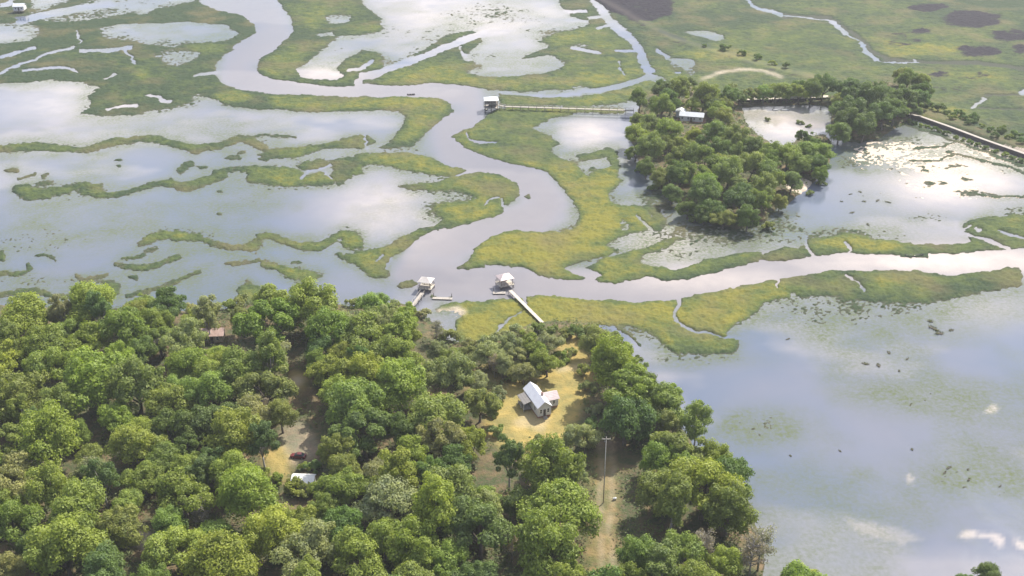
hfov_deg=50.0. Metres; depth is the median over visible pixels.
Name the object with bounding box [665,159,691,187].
broadleaf tree
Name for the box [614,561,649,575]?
broadleaf tree
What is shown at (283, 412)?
broadleaf tree
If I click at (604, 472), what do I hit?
utility pole
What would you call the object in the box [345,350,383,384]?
broadleaf tree
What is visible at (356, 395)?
broadleaf tree
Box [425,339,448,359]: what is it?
broadleaf tree
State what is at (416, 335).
broadleaf tree
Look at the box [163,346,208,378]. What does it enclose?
broadleaf tree
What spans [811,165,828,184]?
broadleaf tree
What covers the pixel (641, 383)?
broadleaf tree
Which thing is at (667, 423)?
broadleaf tree
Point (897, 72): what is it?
broadleaf tree
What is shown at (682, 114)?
island house
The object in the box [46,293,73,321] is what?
broadleaf tree
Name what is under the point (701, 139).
broadleaf tree
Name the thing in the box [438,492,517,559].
broadleaf tree
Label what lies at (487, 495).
broadleaf tree
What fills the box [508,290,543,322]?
walkway
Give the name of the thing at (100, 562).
broadleaf tree
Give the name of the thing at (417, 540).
broadleaf tree
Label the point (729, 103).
broadleaf tree
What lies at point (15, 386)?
broadleaf tree
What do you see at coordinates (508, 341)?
broadleaf tree
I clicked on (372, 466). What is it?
broadleaf tree
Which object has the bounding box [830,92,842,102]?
broadleaf tree
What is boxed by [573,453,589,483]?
broadleaf tree
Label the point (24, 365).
broadleaf tree
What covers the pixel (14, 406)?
broadleaf tree
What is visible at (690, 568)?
broadleaf tree
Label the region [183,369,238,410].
broadleaf tree
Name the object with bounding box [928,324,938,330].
marsh tussock
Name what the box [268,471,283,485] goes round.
shrub
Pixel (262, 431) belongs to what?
broadleaf tree
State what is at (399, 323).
broadleaf tree
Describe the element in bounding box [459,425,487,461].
broadleaf tree
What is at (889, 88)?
broadleaf tree
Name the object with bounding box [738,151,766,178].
broadleaf tree
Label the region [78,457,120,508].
broadleaf tree
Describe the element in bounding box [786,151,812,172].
broadleaf tree
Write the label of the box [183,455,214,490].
broadleaf tree
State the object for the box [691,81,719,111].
broadleaf tree
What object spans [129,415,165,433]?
broadleaf tree
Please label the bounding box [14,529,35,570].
broadleaf tree
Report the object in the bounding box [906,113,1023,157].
causeway path
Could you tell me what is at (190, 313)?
broadleaf tree
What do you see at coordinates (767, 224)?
shrub
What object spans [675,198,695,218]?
broadleaf tree
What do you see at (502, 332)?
shrub
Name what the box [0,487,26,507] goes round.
broadleaf tree
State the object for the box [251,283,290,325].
broadleaf tree
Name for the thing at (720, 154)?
broadleaf tree
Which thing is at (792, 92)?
broadleaf tree
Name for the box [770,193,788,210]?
broadleaf tree
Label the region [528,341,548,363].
broadleaf tree
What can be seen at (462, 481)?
broadleaf tree
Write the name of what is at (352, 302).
shrub
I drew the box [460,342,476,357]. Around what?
broadleaf tree
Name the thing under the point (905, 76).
broadleaf tree
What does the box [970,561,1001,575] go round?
broadleaf tree
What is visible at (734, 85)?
broadleaf tree
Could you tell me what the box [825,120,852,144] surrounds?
broadleaf tree
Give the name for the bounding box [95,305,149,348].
broadleaf tree
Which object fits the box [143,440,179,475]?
broadleaf tree
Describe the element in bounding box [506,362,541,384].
broadleaf tree
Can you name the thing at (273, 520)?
broadleaf tree
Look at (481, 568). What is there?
broadleaf tree
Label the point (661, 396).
broadleaf tree
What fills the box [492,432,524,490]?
broadleaf tree
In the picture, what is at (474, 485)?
broadleaf tree
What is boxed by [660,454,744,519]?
broadleaf tree
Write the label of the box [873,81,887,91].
broadleaf tree
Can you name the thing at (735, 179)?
broadleaf tree
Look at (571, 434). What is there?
broadleaf tree
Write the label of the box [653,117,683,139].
broadleaf tree
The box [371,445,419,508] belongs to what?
broadleaf tree
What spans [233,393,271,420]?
broadleaf tree
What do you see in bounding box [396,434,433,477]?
broadleaf tree
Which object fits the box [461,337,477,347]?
shrub
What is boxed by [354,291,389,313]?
broadleaf tree
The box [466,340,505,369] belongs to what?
broadleaf tree
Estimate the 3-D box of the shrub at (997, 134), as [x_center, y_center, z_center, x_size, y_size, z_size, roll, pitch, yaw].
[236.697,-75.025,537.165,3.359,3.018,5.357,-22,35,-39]
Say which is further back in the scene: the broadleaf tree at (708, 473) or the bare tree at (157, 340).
the bare tree at (157, 340)
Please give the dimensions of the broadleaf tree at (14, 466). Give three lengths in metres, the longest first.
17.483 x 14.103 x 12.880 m
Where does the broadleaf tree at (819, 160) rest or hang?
on the ground
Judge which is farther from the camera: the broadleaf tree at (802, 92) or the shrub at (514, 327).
the broadleaf tree at (802, 92)
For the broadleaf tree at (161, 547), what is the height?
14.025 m
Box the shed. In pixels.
[290,473,315,492]
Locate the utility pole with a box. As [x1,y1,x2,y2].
[602,437,606,502]
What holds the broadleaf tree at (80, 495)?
on the ground
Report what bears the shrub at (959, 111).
on the ground
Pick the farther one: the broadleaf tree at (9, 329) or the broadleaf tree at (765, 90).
the broadleaf tree at (765, 90)
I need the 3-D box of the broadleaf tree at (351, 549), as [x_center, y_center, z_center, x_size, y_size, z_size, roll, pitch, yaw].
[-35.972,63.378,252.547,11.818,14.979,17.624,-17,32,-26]
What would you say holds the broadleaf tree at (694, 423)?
on the ground
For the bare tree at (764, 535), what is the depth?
257.04 m
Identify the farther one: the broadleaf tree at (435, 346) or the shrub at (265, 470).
the broadleaf tree at (435, 346)
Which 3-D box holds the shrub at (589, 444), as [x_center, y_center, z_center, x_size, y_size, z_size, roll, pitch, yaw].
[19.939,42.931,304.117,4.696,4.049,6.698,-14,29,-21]
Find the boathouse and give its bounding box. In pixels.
[483,96,498,111]
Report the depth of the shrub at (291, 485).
285.44 m
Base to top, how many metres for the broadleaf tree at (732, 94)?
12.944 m
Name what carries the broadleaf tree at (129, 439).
on the ground
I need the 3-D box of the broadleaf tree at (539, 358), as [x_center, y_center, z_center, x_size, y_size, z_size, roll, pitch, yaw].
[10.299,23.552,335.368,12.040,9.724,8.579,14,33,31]
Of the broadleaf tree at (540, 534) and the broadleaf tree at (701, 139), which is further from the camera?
the broadleaf tree at (701, 139)
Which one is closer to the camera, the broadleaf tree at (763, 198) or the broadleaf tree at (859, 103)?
the broadleaf tree at (763, 198)
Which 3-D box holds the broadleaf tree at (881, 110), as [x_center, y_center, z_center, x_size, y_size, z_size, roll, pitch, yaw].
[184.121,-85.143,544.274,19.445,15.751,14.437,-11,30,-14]
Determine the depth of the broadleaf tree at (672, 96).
559.95 m
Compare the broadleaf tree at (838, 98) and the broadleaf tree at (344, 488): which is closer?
the broadleaf tree at (344, 488)
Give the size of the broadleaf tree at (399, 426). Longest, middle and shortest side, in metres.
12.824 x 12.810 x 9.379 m
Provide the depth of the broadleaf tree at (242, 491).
266.23 m
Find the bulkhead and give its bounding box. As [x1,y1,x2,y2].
[737,95,829,101]
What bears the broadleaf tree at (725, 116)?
on the ground
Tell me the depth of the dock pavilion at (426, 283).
392.63 m
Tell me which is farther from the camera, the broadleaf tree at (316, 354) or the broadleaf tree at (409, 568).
the broadleaf tree at (316, 354)
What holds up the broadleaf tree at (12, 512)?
on the ground
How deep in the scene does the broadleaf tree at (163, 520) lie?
262.00 m
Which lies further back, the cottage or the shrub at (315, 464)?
the cottage
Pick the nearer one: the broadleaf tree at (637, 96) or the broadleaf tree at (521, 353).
the broadleaf tree at (521, 353)
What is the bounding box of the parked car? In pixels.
[290,452,305,459]
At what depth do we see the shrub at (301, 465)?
294.96 m
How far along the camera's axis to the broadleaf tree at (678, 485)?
261.98 m
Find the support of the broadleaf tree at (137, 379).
on the ground
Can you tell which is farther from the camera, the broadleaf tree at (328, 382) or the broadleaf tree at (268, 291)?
the broadleaf tree at (268, 291)
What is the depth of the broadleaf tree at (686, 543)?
255.46 m
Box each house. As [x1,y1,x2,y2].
[517,382,559,419]
[675,107,705,122]
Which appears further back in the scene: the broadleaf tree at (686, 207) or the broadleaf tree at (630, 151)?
the broadleaf tree at (630, 151)
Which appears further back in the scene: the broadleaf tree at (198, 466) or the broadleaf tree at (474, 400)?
the broadleaf tree at (474, 400)
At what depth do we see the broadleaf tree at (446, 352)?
334.69 m
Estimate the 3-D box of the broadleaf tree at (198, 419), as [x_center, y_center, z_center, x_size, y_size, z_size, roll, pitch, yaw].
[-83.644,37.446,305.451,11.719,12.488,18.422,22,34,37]
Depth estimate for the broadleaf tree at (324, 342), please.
337.11 m
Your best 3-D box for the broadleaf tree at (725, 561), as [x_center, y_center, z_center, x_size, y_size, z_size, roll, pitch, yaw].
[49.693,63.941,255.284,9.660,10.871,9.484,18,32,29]
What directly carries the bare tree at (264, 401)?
on the ground
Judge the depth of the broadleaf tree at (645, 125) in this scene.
531.25 m
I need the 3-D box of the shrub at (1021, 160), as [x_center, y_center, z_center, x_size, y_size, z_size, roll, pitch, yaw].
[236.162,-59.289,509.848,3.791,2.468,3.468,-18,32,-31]
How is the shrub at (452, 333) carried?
on the ground
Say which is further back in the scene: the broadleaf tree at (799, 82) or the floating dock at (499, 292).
the broadleaf tree at (799, 82)
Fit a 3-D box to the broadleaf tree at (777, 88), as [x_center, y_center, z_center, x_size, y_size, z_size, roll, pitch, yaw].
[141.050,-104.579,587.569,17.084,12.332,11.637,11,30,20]
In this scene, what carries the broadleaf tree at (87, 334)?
on the ground
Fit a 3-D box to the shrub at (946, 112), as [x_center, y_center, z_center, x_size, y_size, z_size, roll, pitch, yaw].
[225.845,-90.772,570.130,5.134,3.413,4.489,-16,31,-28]
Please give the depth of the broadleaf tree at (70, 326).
348.64 m
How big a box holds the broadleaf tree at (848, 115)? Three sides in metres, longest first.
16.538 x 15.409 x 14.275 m
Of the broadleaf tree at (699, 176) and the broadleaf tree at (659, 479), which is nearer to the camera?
the broadleaf tree at (659, 479)
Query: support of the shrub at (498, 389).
on the ground
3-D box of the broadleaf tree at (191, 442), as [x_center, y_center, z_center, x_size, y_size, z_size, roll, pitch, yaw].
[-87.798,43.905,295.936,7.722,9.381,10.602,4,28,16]
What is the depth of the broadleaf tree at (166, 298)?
362.94 m
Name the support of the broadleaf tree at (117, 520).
on the ground
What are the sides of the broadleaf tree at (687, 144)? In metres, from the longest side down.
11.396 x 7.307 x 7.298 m
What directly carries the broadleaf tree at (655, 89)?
on the ground
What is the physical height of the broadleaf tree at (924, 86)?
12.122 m
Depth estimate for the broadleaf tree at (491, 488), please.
275.83 m
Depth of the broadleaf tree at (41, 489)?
270.84 m
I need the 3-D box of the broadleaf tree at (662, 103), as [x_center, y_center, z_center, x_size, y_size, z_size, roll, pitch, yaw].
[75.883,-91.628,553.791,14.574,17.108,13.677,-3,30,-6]
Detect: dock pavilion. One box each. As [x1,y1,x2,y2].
[418,277,434,292]
[495,273,513,289]
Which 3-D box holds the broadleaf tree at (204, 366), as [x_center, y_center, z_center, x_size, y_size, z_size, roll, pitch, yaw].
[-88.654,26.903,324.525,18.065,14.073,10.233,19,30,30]
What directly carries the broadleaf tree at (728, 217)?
on the ground
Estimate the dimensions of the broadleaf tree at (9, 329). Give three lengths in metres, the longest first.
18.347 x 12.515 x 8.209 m
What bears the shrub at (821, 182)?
on the ground
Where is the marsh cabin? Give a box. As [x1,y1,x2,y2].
[12,3,26,12]
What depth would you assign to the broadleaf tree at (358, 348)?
327.77 m
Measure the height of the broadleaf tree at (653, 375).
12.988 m
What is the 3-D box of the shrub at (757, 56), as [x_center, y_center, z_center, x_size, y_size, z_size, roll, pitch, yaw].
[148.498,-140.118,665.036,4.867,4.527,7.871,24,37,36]
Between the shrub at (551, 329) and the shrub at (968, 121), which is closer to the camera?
the shrub at (551, 329)
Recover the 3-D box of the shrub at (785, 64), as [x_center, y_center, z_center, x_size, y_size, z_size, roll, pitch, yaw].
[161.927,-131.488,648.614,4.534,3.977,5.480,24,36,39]
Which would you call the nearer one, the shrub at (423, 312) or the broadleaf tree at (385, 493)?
the broadleaf tree at (385, 493)
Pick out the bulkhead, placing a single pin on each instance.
(791, 98)
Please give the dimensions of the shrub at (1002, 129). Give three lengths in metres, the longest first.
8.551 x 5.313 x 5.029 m
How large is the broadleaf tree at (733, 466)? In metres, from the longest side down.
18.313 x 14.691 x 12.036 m
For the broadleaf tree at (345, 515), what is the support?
on the ground
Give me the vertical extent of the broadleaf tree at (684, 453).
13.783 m
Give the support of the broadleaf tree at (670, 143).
on the ground
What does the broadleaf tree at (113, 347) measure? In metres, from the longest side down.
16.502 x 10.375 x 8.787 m
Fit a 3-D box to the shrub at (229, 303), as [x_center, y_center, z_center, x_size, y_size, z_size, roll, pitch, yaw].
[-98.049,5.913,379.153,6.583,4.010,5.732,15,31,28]
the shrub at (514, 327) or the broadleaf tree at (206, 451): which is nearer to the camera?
the broadleaf tree at (206, 451)
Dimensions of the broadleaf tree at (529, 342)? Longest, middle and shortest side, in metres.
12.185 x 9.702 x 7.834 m
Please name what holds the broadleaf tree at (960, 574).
on the ground
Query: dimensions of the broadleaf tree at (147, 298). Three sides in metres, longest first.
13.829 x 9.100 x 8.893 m
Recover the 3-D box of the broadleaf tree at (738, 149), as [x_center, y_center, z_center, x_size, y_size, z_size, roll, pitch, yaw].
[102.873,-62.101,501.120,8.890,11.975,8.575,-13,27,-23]
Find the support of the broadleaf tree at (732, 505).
on the ground
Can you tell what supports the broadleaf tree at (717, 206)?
on the ground
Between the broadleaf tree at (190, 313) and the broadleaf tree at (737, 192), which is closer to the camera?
the broadleaf tree at (190, 313)
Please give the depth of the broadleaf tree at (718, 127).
514.45 m
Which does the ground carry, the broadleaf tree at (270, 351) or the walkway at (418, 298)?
the broadleaf tree at (270, 351)
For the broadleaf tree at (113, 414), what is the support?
on the ground
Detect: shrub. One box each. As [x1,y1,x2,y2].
[185,302,195,311]
[218,298,236,311]
[233,293,248,308]
[261,467,270,477]
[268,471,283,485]
[284,475,302,496]
[297,461,311,470]
[299,481,312,498]
[303,459,321,473]
[344,297,356,308]
[388,298,401,311]
[413,308,431,317]
[438,328,461,339]
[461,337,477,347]
[476,334,497,342]
[485,424,503,437]
[488,330,511,340]
[491,385,507,399]
[508,323,533,332]
[528,433,542,442]
[530,322,544,333]
[542,325,558,334]
[550,350,569,363]
[558,326,570,338]
[565,347,577,357]
[566,323,585,338]
[576,323,589,333]
[576,363,589,374]
[577,380,597,392]
[580,436,595,447]
[585,402,603,416]
[585,415,597,428]
[609,330,619,339]
[633,355,643,361]
[639,362,648,369]
[646,184,657,190]
[688,215,700,222]
[719,43,731,51]
[737,49,746,55]
[753,53,762,59]
[761,221,774,229]
[782,62,790,67]
[796,120,804,124]
[806,189,814,194]
[815,181,827,184]
[923,102,933,107]
[931,102,947,110]
[943,110,951,114]
[947,115,957,118]
[952,109,965,115]
[959,114,967,119]
[964,118,977,123]
[968,112,979,120]
[987,126,995,131]
[990,131,999,136]
[996,125,1006,133]
[1004,133,1013,137]
[1010,129,1023,137]
[1015,158,1023,162]
[1016,136,1023,142]
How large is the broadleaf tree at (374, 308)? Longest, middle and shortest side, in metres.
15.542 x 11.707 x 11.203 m
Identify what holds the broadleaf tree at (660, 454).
on the ground
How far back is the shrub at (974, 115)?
560.25 m
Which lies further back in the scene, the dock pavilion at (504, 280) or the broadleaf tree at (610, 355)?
the dock pavilion at (504, 280)
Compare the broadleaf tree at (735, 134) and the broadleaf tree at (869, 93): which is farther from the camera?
the broadleaf tree at (869, 93)
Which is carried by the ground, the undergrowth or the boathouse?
the undergrowth
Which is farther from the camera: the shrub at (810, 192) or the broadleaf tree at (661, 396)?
the shrub at (810, 192)
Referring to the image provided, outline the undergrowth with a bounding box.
[1,79,914,575]
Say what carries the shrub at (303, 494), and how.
on the ground
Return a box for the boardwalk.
[504,104,633,113]
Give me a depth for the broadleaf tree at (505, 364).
332.94 m
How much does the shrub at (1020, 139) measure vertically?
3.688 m
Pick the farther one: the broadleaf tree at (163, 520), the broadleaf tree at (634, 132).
the broadleaf tree at (634, 132)
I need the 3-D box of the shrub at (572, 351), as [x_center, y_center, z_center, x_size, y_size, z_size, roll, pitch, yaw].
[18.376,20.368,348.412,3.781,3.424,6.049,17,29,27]
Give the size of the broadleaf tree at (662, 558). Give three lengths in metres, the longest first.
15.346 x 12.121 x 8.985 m
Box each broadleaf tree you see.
[0,290,48,335]
[0,318,19,369]
[0,337,24,373]
[0,369,51,425]
[0,422,22,458]
[0,450,40,499]
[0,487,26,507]
[0,499,44,553]
[0,550,27,575]
[5,393,35,425]
[13,399,82,467]
[14,322,79,368]
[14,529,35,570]
[17,324,44,350]
[21,352,34,375]
[21,460,78,516]
[22,405,38,417]
[22,509,110,575]
[25,346,79,384]
[36,382,85,417]
[44,295,66,323]
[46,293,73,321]
[46,476,105,540]
[55,318,86,338]
[59,345,136,411]
[63,279,115,321]
[66,320,108,352]
[67,456,115,484]
[72,417,93,445]
[73,443,103,468]
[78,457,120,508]
[82,539,125,575]
[82,542,125,575]
[83,289,111,328]
[91,503,150,550]
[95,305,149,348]
[97,398,137,431]
[102,422,167,464]
[103,339,135,360]
[104,354,165,414]
[109,487,143,512]
[118,460,164,497]
[121,299,148,322]
[125,292,155,307]
[127,334,159,363]
[128,561,171,575]
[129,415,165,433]
[138,306,174,338]
[141,525,205,575]
[142,406,197,445]
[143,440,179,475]
[144,382,197,416]
[145,285,187,323]
[147,326,176,356]
[150,504,189,550]
[154,465,216,520]
[158,315,208,354]
[159,373,191,389]
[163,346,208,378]
[168,451,206,480]
[173,432,201,455]
[176,529,262,575]
[180,307,211,327]
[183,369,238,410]
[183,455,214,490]
[187,401,237,438]
[189,357,223,380]
[190,293,222,343]
[196,516,239,552]
[199,445,225,482]
[201,405,261,458]
[206,345,224,354]
[206,347,227,364]
[208,448,254,490]
[212,462,281,519]
[217,344,264,387]
[230,306,247,336]
[231,297,304,344]
[231,364,298,403]
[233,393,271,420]
[242,501,303,563]
[246,420,279,466]
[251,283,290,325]
[255,339,291,372]
[257,326,288,374]
[268,398,298,433]
[268,516,335,575]
[288,276,340,323]
[289,504,317,527]
[290,554,320,575]
[303,306,353,344]
[303,334,332,357]
[303,353,352,386]
[305,347,332,368]
[306,466,370,505]
[307,491,338,521]
[316,373,345,408]
[317,432,354,463]
[322,504,365,542]
[323,376,386,425]
[326,341,351,363]
[326,449,363,476]
[327,407,392,458]
[330,524,386,575]
[331,309,353,326]
[338,310,387,357]
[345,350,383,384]
[346,345,368,360]
[350,474,420,522]
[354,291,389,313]
[356,456,384,482]
[358,306,383,331]
[365,516,399,560]
[371,303,397,336]
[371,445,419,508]
[373,356,427,413]
[373,557,433,575]
[375,333,425,367]
[383,310,418,349]
[385,410,416,445]
[385,513,442,572]
[394,301,418,321]
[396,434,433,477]
[398,318,422,342]
[406,391,468,440]
[411,471,457,534]
[414,416,466,460]
[415,454,442,482]
[416,463,478,512]
[422,350,475,396]
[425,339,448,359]
[426,536,471,575]
[434,443,472,470]
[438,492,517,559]
[439,346,466,358]
[450,559,500,575]
[453,468,476,498]
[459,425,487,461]
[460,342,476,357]
[462,387,503,422]
[463,369,488,389]
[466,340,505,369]
[473,484,501,510]
[473,487,504,519]
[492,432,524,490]
[495,352,513,377]
[496,331,525,358]
[499,483,534,520]
[506,347,528,365]
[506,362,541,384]
[512,477,605,537]
[513,327,532,339]
[513,502,583,575]
[515,432,586,494]
[519,329,539,357]
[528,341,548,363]
[529,347,565,376]
[534,330,565,354]
[551,561,586,575]
[562,423,604,453]
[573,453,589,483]
[577,324,609,352]
[586,322,602,335]
[586,563,623,575]
[589,332,639,389]
[597,393,660,446]
[601,361,655,411]
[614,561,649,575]
[615,533,656,575]
[624,123,652,142]
[624,146,646,161]
[628,86,647,112]
[630,112,642,123]
[634,467,681,509]
[635,130,665,161]
[636,156,655,178]
[639,112,659,130]
[639,121,650,132]
[639,440,680,470]
[645,538,680,575]
[646,372,659,393]
[647,380,684,428]
[647,430,706,465]
[648,93,676,118]
[649,166,668,187]
[650,81,669,94]
[652,467,692,531]
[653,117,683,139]
[656,78,663,91]
[657,408,683,433]
[659,87,681,115]
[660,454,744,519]
[661,135,675,154]
[661,183,683,204]
[662,528,707,566]
[664,145,685,165]
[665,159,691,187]
[665,382,683,409]
[667,76,691,98]
[671,450,699,468]
[675,136,687,146]
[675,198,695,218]
[678,558,721,575]
[679,399,713,445]
[681,96,704,111]
[681,139,695,151]
[681,163,711,183]
[683,142,720,167]
[685,126,702,140]
[687,76,698,86]
[687,176,721,202]
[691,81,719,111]
[692,172,722,192]
[692,204,711,224]
[695,134,708,145]
[697,197,727,221]
[699,479,760,537]
[701,118,728,140]
[702,437,733,460]
[703,96,720,109]
[705,136,733,155]
[706,543,743,575]
[707,100,731,117]
[709,210,737,228]
[710,453,755,497]
[711,154,743,189]
[712,106,733,126]
[716,153,731,176]
[718,84,740,102]
[720,96,733,106]
[720,122,750,146]
[723,181,755,213]
[724,83,737,88]
[726,174,747,189]
[730,141,743,157]
[736,203,761,231]
[738,89,750,104]
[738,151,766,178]
[741,136,763,153]
[743,87,761,103]
[744,188,772,211]
[748,171,778,197]
[749,84,775,103]
[756,159,779,179]
[758,141,781,157]
[763,82,790,103]
[764,148,781,166]
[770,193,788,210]
[771,170,787,190]
[776,81,797,103]
[778,141,802,169]
[780,559,826,575]
[784,171,804,192]
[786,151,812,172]
[786,562,819,572]
[789,83,811,103]
[792,79,804,86]
[794,129,813,140]
[795,140,820,163]
[803,77,824,103]
[805,154,831,169]
[810,137,821,144]
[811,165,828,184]
[813,142,836,159]
[814,72,837,100]
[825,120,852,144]
[828,94,867,114]
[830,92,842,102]
[833,78,856,92]
[833,106,858,127]
[840,82,874,101]
[850,110,876,142]
[852,80,889,109]
[866,101,901,130]
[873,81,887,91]
[880,97,911,126]
[883,86,895,92]
[887,84,919,106]
[892,67,908,85]
[893,67,917,87]
[907,89,931,105]
[907,100,923,118]
[908,80,935,94]
[916,73,932,86]
[955,573,972,575]
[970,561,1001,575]
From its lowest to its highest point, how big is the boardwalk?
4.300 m
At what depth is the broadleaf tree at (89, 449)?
291.19 m
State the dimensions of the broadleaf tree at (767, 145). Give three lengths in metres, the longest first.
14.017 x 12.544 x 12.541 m
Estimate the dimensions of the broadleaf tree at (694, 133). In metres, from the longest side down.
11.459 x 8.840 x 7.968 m
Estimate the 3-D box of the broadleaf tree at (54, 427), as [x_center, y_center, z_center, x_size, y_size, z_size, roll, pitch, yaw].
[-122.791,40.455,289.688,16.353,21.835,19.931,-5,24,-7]
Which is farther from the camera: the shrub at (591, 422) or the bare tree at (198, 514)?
the shrub at (591, 422)
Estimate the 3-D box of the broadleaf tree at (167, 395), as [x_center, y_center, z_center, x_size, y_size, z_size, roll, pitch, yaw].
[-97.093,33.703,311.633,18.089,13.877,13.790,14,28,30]
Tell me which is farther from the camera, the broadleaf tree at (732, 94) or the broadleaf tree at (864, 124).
the broadleaf tree at (732, 94)
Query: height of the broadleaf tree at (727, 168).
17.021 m
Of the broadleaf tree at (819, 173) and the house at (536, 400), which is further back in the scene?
the broadleaf tree at (819, 173)
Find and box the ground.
[0,0,1023,575]
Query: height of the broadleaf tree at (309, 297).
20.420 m
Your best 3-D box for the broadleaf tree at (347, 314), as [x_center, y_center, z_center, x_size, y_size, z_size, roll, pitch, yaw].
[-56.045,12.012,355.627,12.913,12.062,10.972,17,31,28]
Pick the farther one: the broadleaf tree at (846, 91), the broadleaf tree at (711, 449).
the broadleaf tree at (846, 91)
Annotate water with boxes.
[0,0,1023,575]
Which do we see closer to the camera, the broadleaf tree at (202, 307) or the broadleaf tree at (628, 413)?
the broadleaf tree at (628, 413)
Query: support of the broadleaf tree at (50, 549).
on the ground
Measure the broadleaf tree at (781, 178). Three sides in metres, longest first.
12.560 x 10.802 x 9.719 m
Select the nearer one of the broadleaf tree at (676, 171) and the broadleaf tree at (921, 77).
the broadleaf tree at (676, 171)
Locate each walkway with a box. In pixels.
[411,291,424,305]
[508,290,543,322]
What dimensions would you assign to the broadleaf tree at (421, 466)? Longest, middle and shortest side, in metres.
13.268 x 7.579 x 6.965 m
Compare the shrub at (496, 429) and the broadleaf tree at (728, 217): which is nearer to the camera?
the shrub at (496, 429)
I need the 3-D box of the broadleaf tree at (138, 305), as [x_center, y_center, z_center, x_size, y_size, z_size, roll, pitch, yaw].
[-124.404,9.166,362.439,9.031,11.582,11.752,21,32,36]
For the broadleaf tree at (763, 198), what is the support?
on the ground
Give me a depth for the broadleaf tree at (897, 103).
547.89 m
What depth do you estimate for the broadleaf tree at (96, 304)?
351.81 m
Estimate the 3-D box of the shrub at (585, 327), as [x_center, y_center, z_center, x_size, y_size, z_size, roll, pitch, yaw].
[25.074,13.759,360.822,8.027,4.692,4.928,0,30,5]
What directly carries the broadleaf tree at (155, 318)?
on the ground
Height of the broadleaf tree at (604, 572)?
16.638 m
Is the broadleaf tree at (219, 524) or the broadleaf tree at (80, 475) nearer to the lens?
the broadleaf tree at (219, 524)
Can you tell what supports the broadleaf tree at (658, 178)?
on the ground
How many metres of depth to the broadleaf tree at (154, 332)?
345.27 m
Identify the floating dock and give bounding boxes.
[432,293,451,299]
[493,287,505,294]
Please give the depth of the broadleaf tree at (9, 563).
248.53 m
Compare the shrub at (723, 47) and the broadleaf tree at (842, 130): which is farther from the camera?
the shrub at (723, 47)
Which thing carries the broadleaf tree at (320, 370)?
on the ground
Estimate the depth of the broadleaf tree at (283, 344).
333.93 m
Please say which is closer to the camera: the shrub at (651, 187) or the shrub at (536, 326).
the shrub at (536, 326)
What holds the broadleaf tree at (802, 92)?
on the ground
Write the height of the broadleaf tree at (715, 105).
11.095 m
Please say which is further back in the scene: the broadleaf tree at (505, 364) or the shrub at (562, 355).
the shrub at (562, 355)
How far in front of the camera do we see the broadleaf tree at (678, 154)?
485.62 m
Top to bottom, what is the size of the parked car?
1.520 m
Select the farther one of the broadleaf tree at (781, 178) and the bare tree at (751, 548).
the broadleaf tree at (781, 178)
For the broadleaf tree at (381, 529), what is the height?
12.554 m
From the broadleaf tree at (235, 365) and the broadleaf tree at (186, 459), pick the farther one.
the broadleaf tree at (235, 365)
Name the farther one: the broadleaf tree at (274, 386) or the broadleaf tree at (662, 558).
the broadleaf tree at (274, 386)
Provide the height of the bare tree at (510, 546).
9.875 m
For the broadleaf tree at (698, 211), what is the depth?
442.00 m
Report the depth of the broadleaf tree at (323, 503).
270.32 m
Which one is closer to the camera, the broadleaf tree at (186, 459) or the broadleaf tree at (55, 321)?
the broadleaf tree at (186, 459)
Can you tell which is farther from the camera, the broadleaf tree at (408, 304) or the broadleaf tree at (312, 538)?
the broadleaf tree at (408, 304)
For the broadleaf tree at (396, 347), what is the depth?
329.02 m
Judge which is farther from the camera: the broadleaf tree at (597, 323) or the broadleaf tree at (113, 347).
the broadleaf tree at (597, 323)
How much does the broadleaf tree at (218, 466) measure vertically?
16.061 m
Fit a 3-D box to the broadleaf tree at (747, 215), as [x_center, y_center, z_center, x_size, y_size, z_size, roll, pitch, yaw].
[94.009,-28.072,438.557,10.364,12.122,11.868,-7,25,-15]
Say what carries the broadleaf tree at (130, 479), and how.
on the ground
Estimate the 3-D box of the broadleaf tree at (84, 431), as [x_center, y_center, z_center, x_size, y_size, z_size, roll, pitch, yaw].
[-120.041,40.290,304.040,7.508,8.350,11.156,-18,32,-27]
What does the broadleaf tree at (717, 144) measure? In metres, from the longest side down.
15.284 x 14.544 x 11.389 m
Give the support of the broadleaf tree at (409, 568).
on the ground
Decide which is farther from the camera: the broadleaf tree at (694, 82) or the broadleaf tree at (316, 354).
the broadleaf tree at (694, 82)
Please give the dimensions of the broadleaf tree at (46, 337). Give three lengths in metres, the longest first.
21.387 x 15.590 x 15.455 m
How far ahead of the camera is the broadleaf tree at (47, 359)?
321.40 m
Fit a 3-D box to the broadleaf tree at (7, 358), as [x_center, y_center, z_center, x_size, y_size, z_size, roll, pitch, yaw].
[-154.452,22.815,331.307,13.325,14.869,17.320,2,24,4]
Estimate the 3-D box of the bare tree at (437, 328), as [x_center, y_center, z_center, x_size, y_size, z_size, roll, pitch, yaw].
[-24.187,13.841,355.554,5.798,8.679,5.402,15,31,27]
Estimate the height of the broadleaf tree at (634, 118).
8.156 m
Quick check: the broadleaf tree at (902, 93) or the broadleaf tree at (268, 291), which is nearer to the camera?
the broadleaf tree at (268, 291)
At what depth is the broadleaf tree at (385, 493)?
267.46 m
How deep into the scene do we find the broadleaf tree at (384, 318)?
345.34 m
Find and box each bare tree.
[151,337,162,357]
[189,497,211,524]
[255,393,267,415]
[429,320,444,340]
[487,353,499,376]
[502,527,519,561]
[695,527,716,563]
[737,531,768,575]
[743,522,776,570]
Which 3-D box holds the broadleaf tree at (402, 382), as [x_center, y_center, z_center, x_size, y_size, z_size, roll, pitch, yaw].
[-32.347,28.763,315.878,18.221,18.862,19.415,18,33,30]

